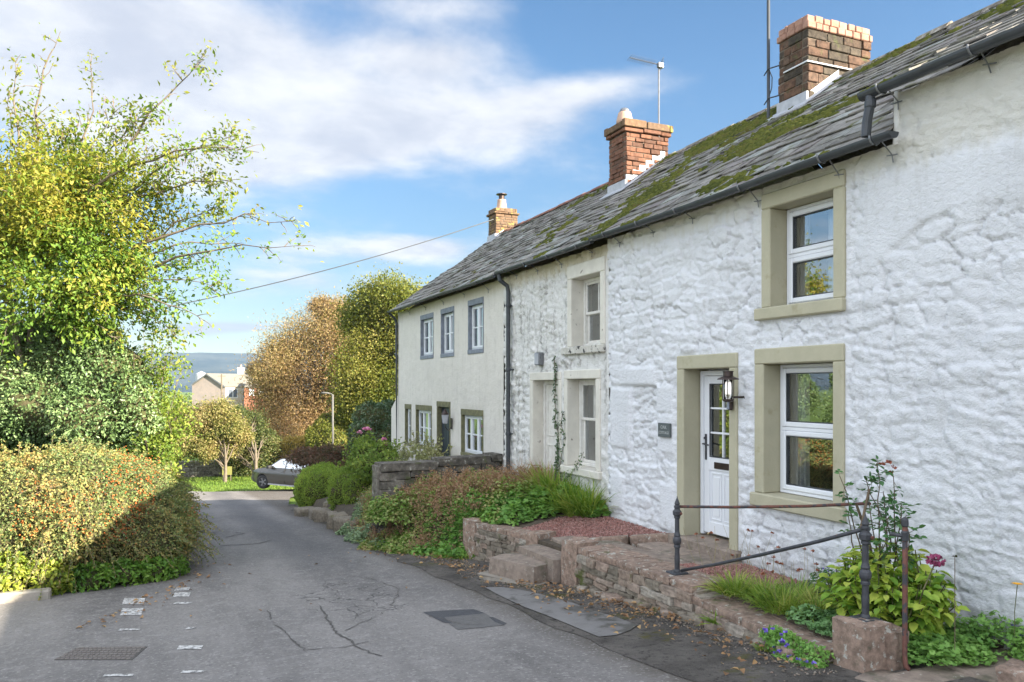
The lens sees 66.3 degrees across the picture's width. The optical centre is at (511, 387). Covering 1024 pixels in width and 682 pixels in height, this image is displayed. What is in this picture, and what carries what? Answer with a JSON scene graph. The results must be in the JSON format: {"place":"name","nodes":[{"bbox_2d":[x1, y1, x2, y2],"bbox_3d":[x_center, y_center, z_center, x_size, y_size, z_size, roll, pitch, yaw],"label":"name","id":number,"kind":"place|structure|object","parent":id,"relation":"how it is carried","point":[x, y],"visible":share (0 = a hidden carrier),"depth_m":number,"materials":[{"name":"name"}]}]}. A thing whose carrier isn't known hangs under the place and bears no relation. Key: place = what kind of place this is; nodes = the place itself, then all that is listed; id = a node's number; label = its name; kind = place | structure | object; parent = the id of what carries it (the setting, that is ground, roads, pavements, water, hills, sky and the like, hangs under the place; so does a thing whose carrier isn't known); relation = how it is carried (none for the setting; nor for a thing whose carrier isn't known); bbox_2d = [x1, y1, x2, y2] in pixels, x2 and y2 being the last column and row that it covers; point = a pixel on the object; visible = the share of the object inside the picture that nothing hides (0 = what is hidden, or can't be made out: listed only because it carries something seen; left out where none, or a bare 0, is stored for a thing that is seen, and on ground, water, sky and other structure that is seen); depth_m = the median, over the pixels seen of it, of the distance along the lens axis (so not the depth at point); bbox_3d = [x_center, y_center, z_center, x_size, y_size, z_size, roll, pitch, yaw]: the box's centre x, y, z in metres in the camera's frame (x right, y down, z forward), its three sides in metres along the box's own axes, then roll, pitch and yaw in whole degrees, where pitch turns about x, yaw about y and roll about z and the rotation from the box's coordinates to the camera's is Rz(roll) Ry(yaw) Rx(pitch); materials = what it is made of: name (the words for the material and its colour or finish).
{"place":"outdoors","nodes":[
{"label":"outdoors","id":0,"kind":"place"},
{"bbox_2d":[18,392,320,586],"bbox_3d":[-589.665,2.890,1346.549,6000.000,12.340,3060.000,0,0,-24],"label":"ground","id":1,"kind":"structure","parent":0,"point":[292,500],"depth_m":44.37,"materials":[{"name":"green plant"}]},
{"bbox_2d":[0,551,75,595],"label":"plant","id":2,"kind":"object","parent":1,"relation":"on","point":[52,576],"visible":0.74,"depth_m":9.95,"materials":[{"name":"green plant"}]},
{"bbox_2d":[0,301,169,457],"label":"bush","id":3,"kind":"object","parent":1,"relation":"on","point":[42,404],"visible":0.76,"depth_m":13.64,"materials":[{"name":"green plant"}]},
{"bbox_2d":[0,434,224,600],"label":"hedge","id":4,"kind":"object","parent":1,"relation":"on","point":[78,504],"visible":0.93,"depth_m":10.61,"materials":[{"name":"green plant"}]},
{"bbox_2d":[65,554,190,593],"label":"plant","id":5,"kind":"object","parent":1,"relation":"on","point":[94,579],"visible":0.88,"depth_m":10.67,"materials":[{"name":"green plant"}]},
{"bbox_2d":[110,319,202,502],"bbox_3d":[-6.600,0.828,14.468,1.626,4.380,2.778,0,0,-24],"label":"sapling","id":6,"kind":"object","parent":1,"relation":"on","point":[161,443],"visible":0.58,"depth_m":14.10,"materials":[{"name":"green plant"}]},
{"bbox_2d":[0,23,322,461],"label":"tree","id":7,"kind":"object","parent":1,"relation":"on","point":[61,213],"visible":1,"depth_m":13.66,"materials":[{"name":"green plant"}]},
{"bbox_2d":[175,460,231,477],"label":"field wall","id":8,"kind":"structure","parent":1,"relation":"on","point":[195,469],"depth_m":48.61,"materials":[{"name":"stone"}]},
{"bbox_2d":[159,395,256,482],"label":"tree","id":9,"kind":"object","parent":1,"relation":"on","point":[224,431],"visible":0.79,"depth_m":45.02,"materials":[{"name":"green plant"}]},
{"bbox_2d":[208,402,283,476],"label":"tree","id":10,"kind":"object","parent":1,"relation":"on","point":[248,461],"visible":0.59,"depth_m":48.39,"materials":[{"name":"green plant"}]},
{"bbox_2d":[191,365,303,409],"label":"farmhouse","id":11,"kind":"object","parent":1,"relation":"on","point":[208,385],"visible":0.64,"depth_m":130.00,"materials":[{"name":"paint"}]},
{"bbox_2d":[263,435,304,464],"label":"bush","id":12,"kind":"object","parent":1,"relation":"on","point":[283,453],"visible":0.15,"depth_m":51.09,"materials":[{"name":"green plant"}]},
{"bbox_2d":[228,286,371,439],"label":"tree","id":13,"kind":"object","parent":1,"relation":"on","point":[275,374],"visible":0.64,"depth_m":58.45,"materials":[{"name":"brown plant"}]},
{"bbox_2d":[304,412,351,449],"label":"bush","id":14,"kind":"object","parent":1,"relation":"on","point":[318,430],"visible":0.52,"depth_m":48.68,"materials":[{"name":"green plant"}]},
{"bbox_2d":[346,399,393,455],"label":"bush","id":15,"kind":"object","parent":1,"relation":"on","point":[375,416],"visible":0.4,"depth_m":25.52,"materials":[{"name":"green plant"}]},
{"bbox_2d":[316,259,430,429],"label":"tree","id":16,"kind":"object","parent":1,"relation":"on","point":[366,318],"visible":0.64,"depth_m":48.54,"materials":[{"name":"green plant"}]},
{"bbox_2d":[356,489,440,553],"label":"plant","id":17,"kind":"object","parent":1,"relation":"on","point":[393,543],"visible":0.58,"depth_m":13.32,"materials":[{"name":"green plant"}]},
{"bbox_2d":[296,493,574,545],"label":"garden bank","id":18,"kind":"structure","parent":1,"relation":"on","point":[348,509],"depth_m":13.03,"materials":[{"name":"soil"}]},
{"bbox_2d":[279,440,350,476],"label":"bush","id":19,"kind":"object","parent":18,"relation":"on","point":[307,456],"visible":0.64,"depth_m":26.17,"materials":[{"name":"brown plant"}]},
{"bbox_2d":[293,461,337,506],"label":"box shrub","id":20,"kind":"object","parent":18,"relation":"on","point":[310,485],"visible":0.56,"depth_m":22.34,"materials":[{"name":"green plant"}]},
{"bbox_2d":[324,464,371,510],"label":"box shrub","id":21,"kind":"object","parent":18,"relation":"on","point":[340,490],"visible":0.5,"depth_m":18.99,"materials":[{"name":"green plant"}]},
{"bbox_2d":[335,425,413,486],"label":"rose bush","id":22,"kind":"object","parent":18,"relation":"on","point":[369,452],"visible":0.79,"depth_m":18.72,"materials":[{"name":"green plant"}]},
{"bbox_2d":[363,482,422,525],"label":"plant","id":23,"kind":"object","parent":18,"relation":"on","point":[386,510],"visible":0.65,"depth_m":13.55,"materials":[{"name":"green plant"}]},
{"bbox_2d":[385,483,458,550],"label":"plant","id":24,"kind":"object","parent":18,"relation":"on","point":[423,510],"visible":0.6,"depth_m":13.01,"materials":[{"name":"plant"}]},
{"bbox_2d":[395,430,452,460],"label":"bush","id":25,"kind":"object","parent":18,"relation":"on","point":[403,453],"visible":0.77,"depth_m":17.78,"materials":[{"name":"green plant"}]},
{"bbox_2d":[366,464,487,549],"bbox_3d":[-1.438,2.112,13.643,1.419,1.644,2.693,0,0,-41],"label":"plant","id":26,"kind":"object","parent":18,"relation":"on","point":[464,476],"visible":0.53,"depth_m":13.31,"materials":[{"name":"plant"}]},
{"bbox_2d":[372,452,502,533],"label":"garden wall","id":27,"kind":"structure","parent":18,"relation":"on","point":[388,476],"depth_m":14.29,"materials":[{"name":"stone"}]},
{"bbox_2d":[487,454,564,492],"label":"shrub","id":28,"kind":"object","parent":18,"relation":"on","point":[517,473],"visible":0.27,"depth_m":13.22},
{"bbox_2d":[472,481,611,556],"bbox_3d":[0.506,2.053,12.170,2.284,1.148,1.207,0,0,15],"label":"plant","id":29,"kind":"object","parent":18,"relation":"on","point":[512,505],"visible":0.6,"depth_m":11.96,"materials":[{"name":"green plant"}]},
{"bbox_2d":[387,182,608,469],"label":"cottage","id":30,"kind":"structure","parent":1,"relation":"on","point":[449,338],"depth_m":18.09,"materials":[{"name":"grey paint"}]},
{"bbox_2d":[93,219,493,320],"bbox_3d":[-8.596,-2.580,19.135,17.606,4.584,0.024,0,0,-23],"label":"overhead wire","id":31,"kind":"object","parent":30,"relation":"attached to","point":[328,269],"visible":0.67,"depth_m":20.77,"materials":[{"name":"grey plastic"}]},
{"bbox_2d":[419,410,430,444],"bbox_3d":[-2.146,1.030,19.846,0.070,0.900,1.280,0,0,-24],"label":"window","id":32,"kind":"structure","parent":30,"relation":"in","point":[424,416],"depth_m":19.97,"materials":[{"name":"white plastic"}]},
{"bbox_2d":[424,318,432,355],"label":"window","id":33,"kind":"structure","parent":30,"relation":"in","point":[428,324],"depth_m":19.73,"materials":[{"name":"white plastic"}]},
{"bbox_2d":[442,407,448,455],"bbox_3d":[-1.492,1.480,18.413,0.062,2.040,0.870,0,0,-24],"label":"door","id":34,"kind":"structure","parent":30,"relation":"in","point":[445,433],"depth_m":18.52,"materials":[{"name":"black paint"}]},
{"bbox_2d":[444,313,452,352],"bbox_3d":[-1.404,-1.255,18.151,0.070,0.930,0.860,0,0,-24],"label":"window","id":35,"kind":"structure","parent":30,"relation":"in","point":[448,318],"depth_m":18.32,"materials":[{"name":"white plastic"}]},
{"bbox_2d":[465,414,504,454],"bbox_3d":[-0.201,1.010,16.937,1.300,0.820,1.250,0,0,-24],"label":"window","id":36,"kind":"structure","parent":30,"relation":"in","point":[473,424],"depth_m":16.93,"materials":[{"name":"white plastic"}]},
{"bbox_2d":[472,304,505,349],"bbox_3d":[-0.109,-1.270,16.726,1.300,0.940,0.830,0,0,-24],"label":"window","id":37,"kind":"structure","parent":30,"relation":"in","point":[479,308],"depth_m":16.72,"materials":[{"name":"white plastic"}]},
{"bbox_2d":[492,108,820,514],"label":"cottage","id":38,"kind":"structure","parent":1,"relation":"on","point":[556,296],"depth_m":13.38,"materials":[{"name":"paint"}]},
{"bbox_2d":[546,385,556,480],"bbox_3d":[0.774,0.943,13.510,0.053,1.975,0.780,0,0,-24],"label":"door","id":39,"kind":"structure","parent":38,"relation":"in","point":[551,436],"depth_m":13.71,"materials":[{"name":"white wood"}]},
{"bbox_2d":[551,356,584,483],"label":"ivy","id":40,"kind":"object","parent":38,"relation":"attached to","point":[556,428],"visible":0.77,"depth_m":12.89,"materials":[{"name":"green plant"}]},
{"bbox_2d":[579,379,594,466],"bbox_3d":[1.894,0.565,12.576,1.360,1.380,0.910,0,0,-24],"label":"window","id":41,"kind":"structure","parent":38,"relation":"in","point":[590,462],"depth_m":12.70,"materials":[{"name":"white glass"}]},
{"bbox_2d":[584,276,599,344],"bbox_3d":[1.951,-1.185,12.448,1.360,1.070,0.900,0,0,-24],"label":"window","id":42,"kind":"structure","parent":38,"relation":"in","point":[595,282],"depth_m":12.55,"materials":[{"name":"white glass"}]},
{"bbox_2d":[627,54,663,136],"bbox_3d":[2.606,-5.559,15.161,0.687,1.619,0.427,0,0,-12],"label":"tv aerial","id":43,"kind":"object","parent":38,"relation":"attached to","point":[660,65],"visible":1,"depth_m":15.21,"materials":[{"name":"metal"}]},
{"bbox_2d":[588,0,1023,654],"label":"cottage","id":44,"kind":"structure","parent":1,"relation":"on","point":[852,308],"depth_m":7.77,"materials":[{"name":"white paint"}]},
{"bbox_2d":[658,423,670,437],"bbox_3d":[1.964,0.550,10.090,0.035,0.180,0.260,0,0,-24],"label":"name plate","id":45,"kind":"object","parent":44,"relation":"attached to","point":[664,429],"visible":1,"depth_m":10.06,"materials":[{"name":"grey stone"}]},
{"bbox_2d":[702,376,728,537],"bbox_3d":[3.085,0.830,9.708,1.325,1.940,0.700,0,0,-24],"label":"door","id":46,"kind":"structure","parent":44,"relation":"in","point":[716,413],"depth_m":9.69,"materials":[{"name":"white plastic"}]},
{"bbox_2d":[717,371,744,401],"bbox_3d":[2.440,-0.010,8.732,0.315,0.350,0.236,0,0,-24],"label":"wall lantern","id":47,"kind":"object","parent":44,"relation":"attached to","point":[727,376],"depth_m":8.69,"materials":[{"name":"brown metal"}]},
{"bbox_2d":[764,0,779,117],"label":"aerial pole","id":48,"kind":"object","parent":44,"relation":"attached to","point":[768,72],"visible":0.98,"depth_m":11.68,"materials":[{"name":"grey metal"}]},
{"bbox_2d":[780,363,832,500],"bbox_3d":[3.710,0.447,8.366,1.332,1.385,0.950,0,0,-24],"label":"window","id":49,"kind":"structure","parent":44,"relation":"in","point":[806,390],"depth_m":8.50,"materials":[{"name":"white plastic"}]},
{"bbox_2d":[787,197,832,304],"bbox_3d":[3.731,-1.385,8.318,1.332,1.050,0.855,0,0,-24],"label":"window","id":50,"kind":"structure","parent":44,"relation":"in","point":[809,226],"depth_m":8.37,"materials":[{"name":"white plastic"}]},
{"bbox_2d":[727,582,1003,664],"bbox_3d":[2.854,2.330,6.845,1.220,0.740,2.250,0,0,-24],"label":"garden bed","id":51,"kind":"object","parent":1,"relation":"on","point":[781,616],"depth_m":6.58,"materials":[{"name":"soil"}]},
{"bbox_2d":[683,526,820,607],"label":"flower stems","id":52,"kind":"object","parent":51,"relation":"on","point":[772,571],"visible":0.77,"depth_m":7.48,"materials":[{"name":"plant"}]},
{"bbox_2d":[693,567,836,622],"bbox_3d":[2.470,1.837,7.087,1.186,0.303,1.673,0,0,-24],"label":"grass tuft","id":53,"kind":"object","parent":51,"relation":"on","point":[785,600],"visible":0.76,"depth_m":7.10,"materials":[{"name":"plant"}]},
{"bbox_2d":[785,603,848,636],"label":"plant","id":54,"kind":"object","parent":51,"relation":"on","point":[822,622],"visible":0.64,"depth_m":6.43,"materials":[{"name":"green plant"}]},
{"bbox_2d":[834,455,926,605],"bbox_3d":[2.984,1.251,6.191,0.772,1.431,0.681,0,0,-24],"label":"rose bush","id":55,"kind":"object","parent":51,"relation":"on","point":[883,516],"visible":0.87,"depth_m":6.17,"materials":[{"name":"green plant"}]},
{"bbox_2d":[814,538,970,638],"bbox_3d":[2.982,1.571,6.124,1.002,0.832,1.349,0,0,-24],"label":"hydrangea","id":56,"kind":"object","parent":51,"relation":"on","point":[929,604],"visible":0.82,"depth_m":5.97,"materials":[{"name":"green plant"}]},
{"bbox_2d":[942,610,1023,660],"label":"plant","id":57,"kind":"object","parent":51,"relation":"on","point":[972,629],"visible":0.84,"depth_m":5.87,"materials":[{"name":"green plant"}]},
{"bbox_2d":[180,474,293,491],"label":"grass","id":58,"kind":"structure","parent":0,"point":[228,483],"depth_m":43.09,"materials":[{"name":"plant"}]},
{"bbox_2d":[188,489,293,495],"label":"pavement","id":59,"kind":"structure","parent":0,"point":[199,493],"depth_m":37.65,"materials":[{"name":"concrete"}]},
{"bbox_2d":[251,458,340,488],"bbox_3d":[-10.481,4.116,38.000,4.530,1.600,2.185,0,0,31],"label":"parked car","id":60,"kind":"object","parent":59,"relation":"on","point":[276,473],"visible":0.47,"depth_m":37.46,"materials":[{"name":"grey metal"}]},
{"bbox_2d":[141,352,386,391],"bbox_3d":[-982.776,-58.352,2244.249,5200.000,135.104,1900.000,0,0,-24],"label":"hills","id":61,"kind":"structure","parent":0,"point":[221,363],"depth_m":2091.96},
{"bbox_2d":[0,491,694,681],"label":"road","id":62,"kind":"structure","parent":0,"point":[238,634],"depth_m":7.80,"materials":[{"name":"asphalt"}]},
{"bbox_2d":[0,587,50,603],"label":"kerb","id":63,"kind":"structure","parent":62,"relation":"on","point":[25,595],"depth_m":9.69,"materials":[{"name":"concrete"}]},
{"bbox_2d":[54,646,146,659],"bbox_3d":[-3.608,2.376,6.919,0.790,0.120,0.448,0,0,4],"label":"manhole cover","id":64,"kind":"object","parent":62,"relation":"on","point":[107,653],"visible":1,"depth_m":6.90,"materials":[{"name":"metal"}]},
{"bbox_2d":[203,520,480,655],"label":"road cracks","id":65,"kind":"object","parent":62,"relation":"on","point":[325,617],"visible":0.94,"depth_m":7.72,"materials":[{"name":"asphalt"}]},
{"bbox_2d":[77,548,817,674],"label":"fallen leaves","id":66,"kind":"object","parent":62,"relation":"on","point":[612,626],"visible":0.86,"depth_m":8.13,"materials":[{"name":"brown plant"}]},
{"bbox_2d":[424,609,482,622],"bbox_3d":[-0.551,2.331,8.021,0.543,0.056,0.672,0,0,-24],"label":"road patch","id":67,"kind":"object","parent":62,"relation":"on","point":[443,614],"visible":1,"depth_m":8.11,"materials":[{"name":"asphalt"}]},
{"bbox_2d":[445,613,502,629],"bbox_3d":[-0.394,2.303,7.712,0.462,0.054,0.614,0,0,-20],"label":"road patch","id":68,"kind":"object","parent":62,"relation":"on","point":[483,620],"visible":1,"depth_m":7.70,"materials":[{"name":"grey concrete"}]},
{"bbox_2d":[0,0,999,354],"label":"sky","id":69,"kind":"structure","parent":0,"point":[393,125],"materials":[{"name":"blue"}]},
{"bbox_2d":[486,587,636,635],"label":"pavement","id":70,"kind":"structure","parent":0,"point":[599,624],"depth_m":7.88,"materials":[{"name":"concrete"}]},
{"bbox_2d":[287,504,987,681],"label":"verge","id":71,"kind":"structure","parent":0,"point":[655,647],"depth_m":6.54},
{"bbox_2d":[313,507,329,521],"bbox_3d":[-4.570,3.272,19.718,0.741,0.413,0.530,0,0,26],"label":"boulder","id":72,"kind":"object","parent":71,"relation":"on","point":[320,515],"visible":0.38,"depth_m":19.57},
{"bbox_2d":[332,516,351,532],"bbox_3d":[-3.514,3.023,17.015,0.523,0.418,0.617,0,0,-44],"label":"boulder","id":73,"kind":"object","parent":71,"relation":"on","point":[338,522],"visible":0.33,"depth_m":16.91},
{"bbox_2d":[335,490,401,549],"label":"plant","id":74,"kind":"object","parent":71,"relation":"on","point":[345,529],"visible":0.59,"depth_m":15.23,"materials":[{"name":"green plant"}]},
{"bbox_2d":[353,467,503,537],"bbox_3d":[-2.013,2.224,15.926,2.297,1.665,6.000,0,0,-32],"label":"plant","id":75,"kind":"object","parent":71,"relation":"on","point":[366,503],"visible":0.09,"depth_m":15.54,"materials":[{"name":"green plant"}]},
{"bbox_2d":[409,487,489,558],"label":"plant","id":76,"kind":"object","parent":71,"relation":"on","point":[443,548],"visible":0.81,"depth_m":12.53,"materials":[{"name":"green plant"}]},
{"bbox_2d":[379,472,557,552],"bbox_3d":[-0.812,2.131,12.977,3.473,1.459,1.422,0,0,28],"label":"plant","id":77,"kind":"object","parent":71,"relation":"on","point":[519,487],"visible":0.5,"depth_m":12.65,"materials":[{"name":"green plant"}]},
{"bbox_2d":[463,517,481,558],"bbox_3d":[-0.548,2.381,12.228,0.310,0.699,0.357,0,0,-37],"label":"gatepost stone","id":78,"kind":"object","parent":71,"relation":"on","point":[469,531],"visible":0.45,"depth_m":12.13,"materials":[{"name":"red stone"}]},
{"bbox_2d":[447,464,549,548],"bbox_3d":[-0.172,1.989,12.938,1.211,1.409,2.070,0,0,36],"label":"plant","id":79,"kind":"object","parent":71,"relation":"on","point":[498,475],"visible":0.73,"depth_m":12.68,"materials":[{"name":"plant"}]},
{"bbox_2d":[474,522,530,561],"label":"garden wall","id":80,"kind":"structure","parent":71,"relation":"on","point":[491,540],"depth_m":11.56,"materials":[{"name":"stone"}]},
{"bbox_2d":[477,571,548,585],"bbox_3d":[0.081,2.464,10.036,1.008,0.092,0.511,0,0,42],"label":"concrete apron","id":81,"kind":"object","parent":71,"relation":"on","point":[485,575],"visible":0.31,"depth_m":9.98,"materials":[{"name":"concrete"}]},
{"bbox_2d":[489,553,547,584],"bbox_3d":[0.138,2.346,10.052,0.445,0.284,0.828,0,0,-44],"label":"step","id":82,"kind":"object","parent":81,"relation":"on","point":[516,566],"visible":0.67,"depth_m":9.87,"materials":[{"name":"stone"}]},
{"bbox_2d":[519,544,560,582],"bbox_3d":[0.528,2.270,10.190,0.555,0.292,0.992,0,0,-24],"label":"step","id":83,"kind":"object","parent":71,"relation":"on","point":[550,557],"visible":0.45,"depth_m":9.91,"materials":[{"name":"stone"}]},
{"bbox_2d":[526,530,555,544],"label":"stone step","id":84,"kind":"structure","parent":71,"relation":"on","point":[534,537],"depth_m":10.77,"materials":[{"name":"red stone"}]},
{"bbox_2d":[561,536,599,586],"bbox_3d":[0.835,2.171,9.559,0.366,0.634,0.380,0,0,-24],"label":"gatepost stone","id":85,"kind":"object","parent":71,"relation":"on","point":[569,554],"visible":0.45,"depth_m":9.47,"materials":[{"name":"red stone"}]},
{"bbox_2d":[400,555,836,681],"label":"gravel","id":86,"kind":"structure","parent":71,"relation":"on","point":[718,638],"depth_m":7.45,"materials":[{"name":"gravel"}]},
{"bbox_2d":[574,544,725,612],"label":"garden wall","id":87,"kind":"structure","parent":71,"relation":"on","point":[625,573],"depth_m":8.32,"materials":[{"name":"stone"}]},
{"bbox_2d":[666,497,688,575],"bbox_3d":[1.689,1.510,8.010,0.170,0.800,0.170,0,0,-24],"label":"railing post","id":88,"kind":"object","parent":87,"relation":"on","point":[677,514],"visible":1,"depth_m":7.99,"materials":[{"name":"black metal"}]},
{"bbox_2d":[681,528,860,571],"bbox_3d":[2.180,1.463,6.915,0.052,0.834,2.331,0,0,-22],"label":"rail","id":89,"kind":"object","parent":88,"relation":"attached to","point":[840,535],"visible":0.97,"depth_m":6.69,"materials":[{"name":"black metal"}]},
{"bbox_2d":[680,502,870,508],"bbox_3d":[2.508,1.140,7.597,1.811,0.189,0.039,0,0,28],"label":"rail","id":90,"kind":"object","parent":88,"relation":"attached to","point":[770,506],"visible":0.95,"depth_m":7.58,"materials":[{"name":"metal"}]},
{"bbox_2d":[576,584,795,655],"bbox_3d":[1.574,2.213,7.630,0.377,0.382,3.407,0,0,-25],"label":"rubble","id":91,"kind":"object","parent":71,"relation":"on","point":[686,615],"visible":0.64,"depth_m":7.72,"materials":[{"name":"stone"}]},
{"bbox_2d":[692,592,833,662],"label":"garden wall","id":92,"kind":"structure","parent":71,"relation":"on","point":[738,619],"depth_m":6.81,"materials":[{"name":"stone"}]},
{"bbox_2d":[758,625,834,669],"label":"plant","id":93,"kind":"object","parent":71,"relation":"on","point":[773,636],"visible":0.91,"depth_m":6.05,"materials":[{"name":"green plant"}]},
{"bbox_2d":[832,614,909,672],"bbox_3d":[2.637,1.971,5.764,0.419,0.542,0.361,0,0,-24],"label":"post base","id":94,"kind":"object","parent":71,"relation":"on","point":[860,646],"visible":0.79,"depth_m":5.64,"materials":[{"name":"red stone"}]},
{"bbox_2d":[849,513,882,621],"bbox_3d":[2.615,1.330,5.796,0.170,0.800,0.170,0,0,-24],"label":"railing post","id":95,"kind":"object","parent":94,"relation":"on","point":[866,537],"visible":1,"depth_m":5.77,"materials":[{"name":"black metal"}]},
{"bbox_2d":[855,669,894,681],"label":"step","id":96,"kind":"object","parent":71,"relation":"on","point":[869,676],"visible":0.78,"depth_m":5.51,"materials":[{"name":"stone"}]},
{"bbox_2d":[552,536,742,565],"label":"path","id":97,"kind":"structure","parent":0,"point":[664,551],"depth_m":9.37,"materials":[{"name":"stone"}]},
{"bbox_2d":[873,648,1012,681],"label":"path","id":98,"kind":"structure","parent":0,"point":[942,673],"depth_m":5.49,"materials":[{"name":"concrete"}]},
{"bbox_2d":[889,517,910,670],"bbox_3d":[2.775,1.471,5.602,0.129,1.081,0.121,0,0,17],"label":"gate stile","id":99,"kind":"object","parent":98,"relation":"on","point":[904,535],"visible":1,"depth_m":5.60,"materials":[{"name":"metal"}]},
{"bbox_2d":[900,624,997,666],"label":"plant","id":100,"kind":"object","parent":98,"relation":"on","point":[927,647],"visible":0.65,"depth_m":5.66,"materials":[{"name":"green plant"}]},
{"bbox_2d":[995,658,1023,681],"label":"rock","id":101,"kind":"object","parent":98,"relation":"on","point":[1011,670],"visible":1,"depth_m":5.21,"materials":[{"name":"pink stone"}]},
{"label":"terrace","id":102,"kind":"structure","parent":0,"visible":0},
{"bbox_2d":[522,514,664,537],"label":"gravel","id":103,"kind":"structure","parent":102,"relation":"on","point":[593,526],"depth_m":10.99,"materials":[{"name":"gravel"}]},
{"bbox_2d":[512,459,622,517],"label":"grass tuft","id":104,"kind":"object","parent":103,"relation":"on","point":[583,508],"visible":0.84,"depth_m":11.82,"materials":[{"name":"plant"}]},
{"bbox_2d":[550,533,668,546],"bbox_3d":[1.276,2.044,10.298,1.653,0.386,0.129,0,0,24],"label":"edging stone","id":105,"kind":"object","parent":102,"relation":"on","point":[635,539],"visible":0.39,"depth_m":10.10,"materials":[{"name":"red stone"}]},
{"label":"path","id":106,"kind":"structure","parent":0,"visible":0},
{"bbox_2d":[680,563,804,583],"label":"gravel","id":107,"kind":"structure","parent":106,"relation":"on","point":[740,567],"depth_m":8.30,"materials":[{"name":"gravel"}]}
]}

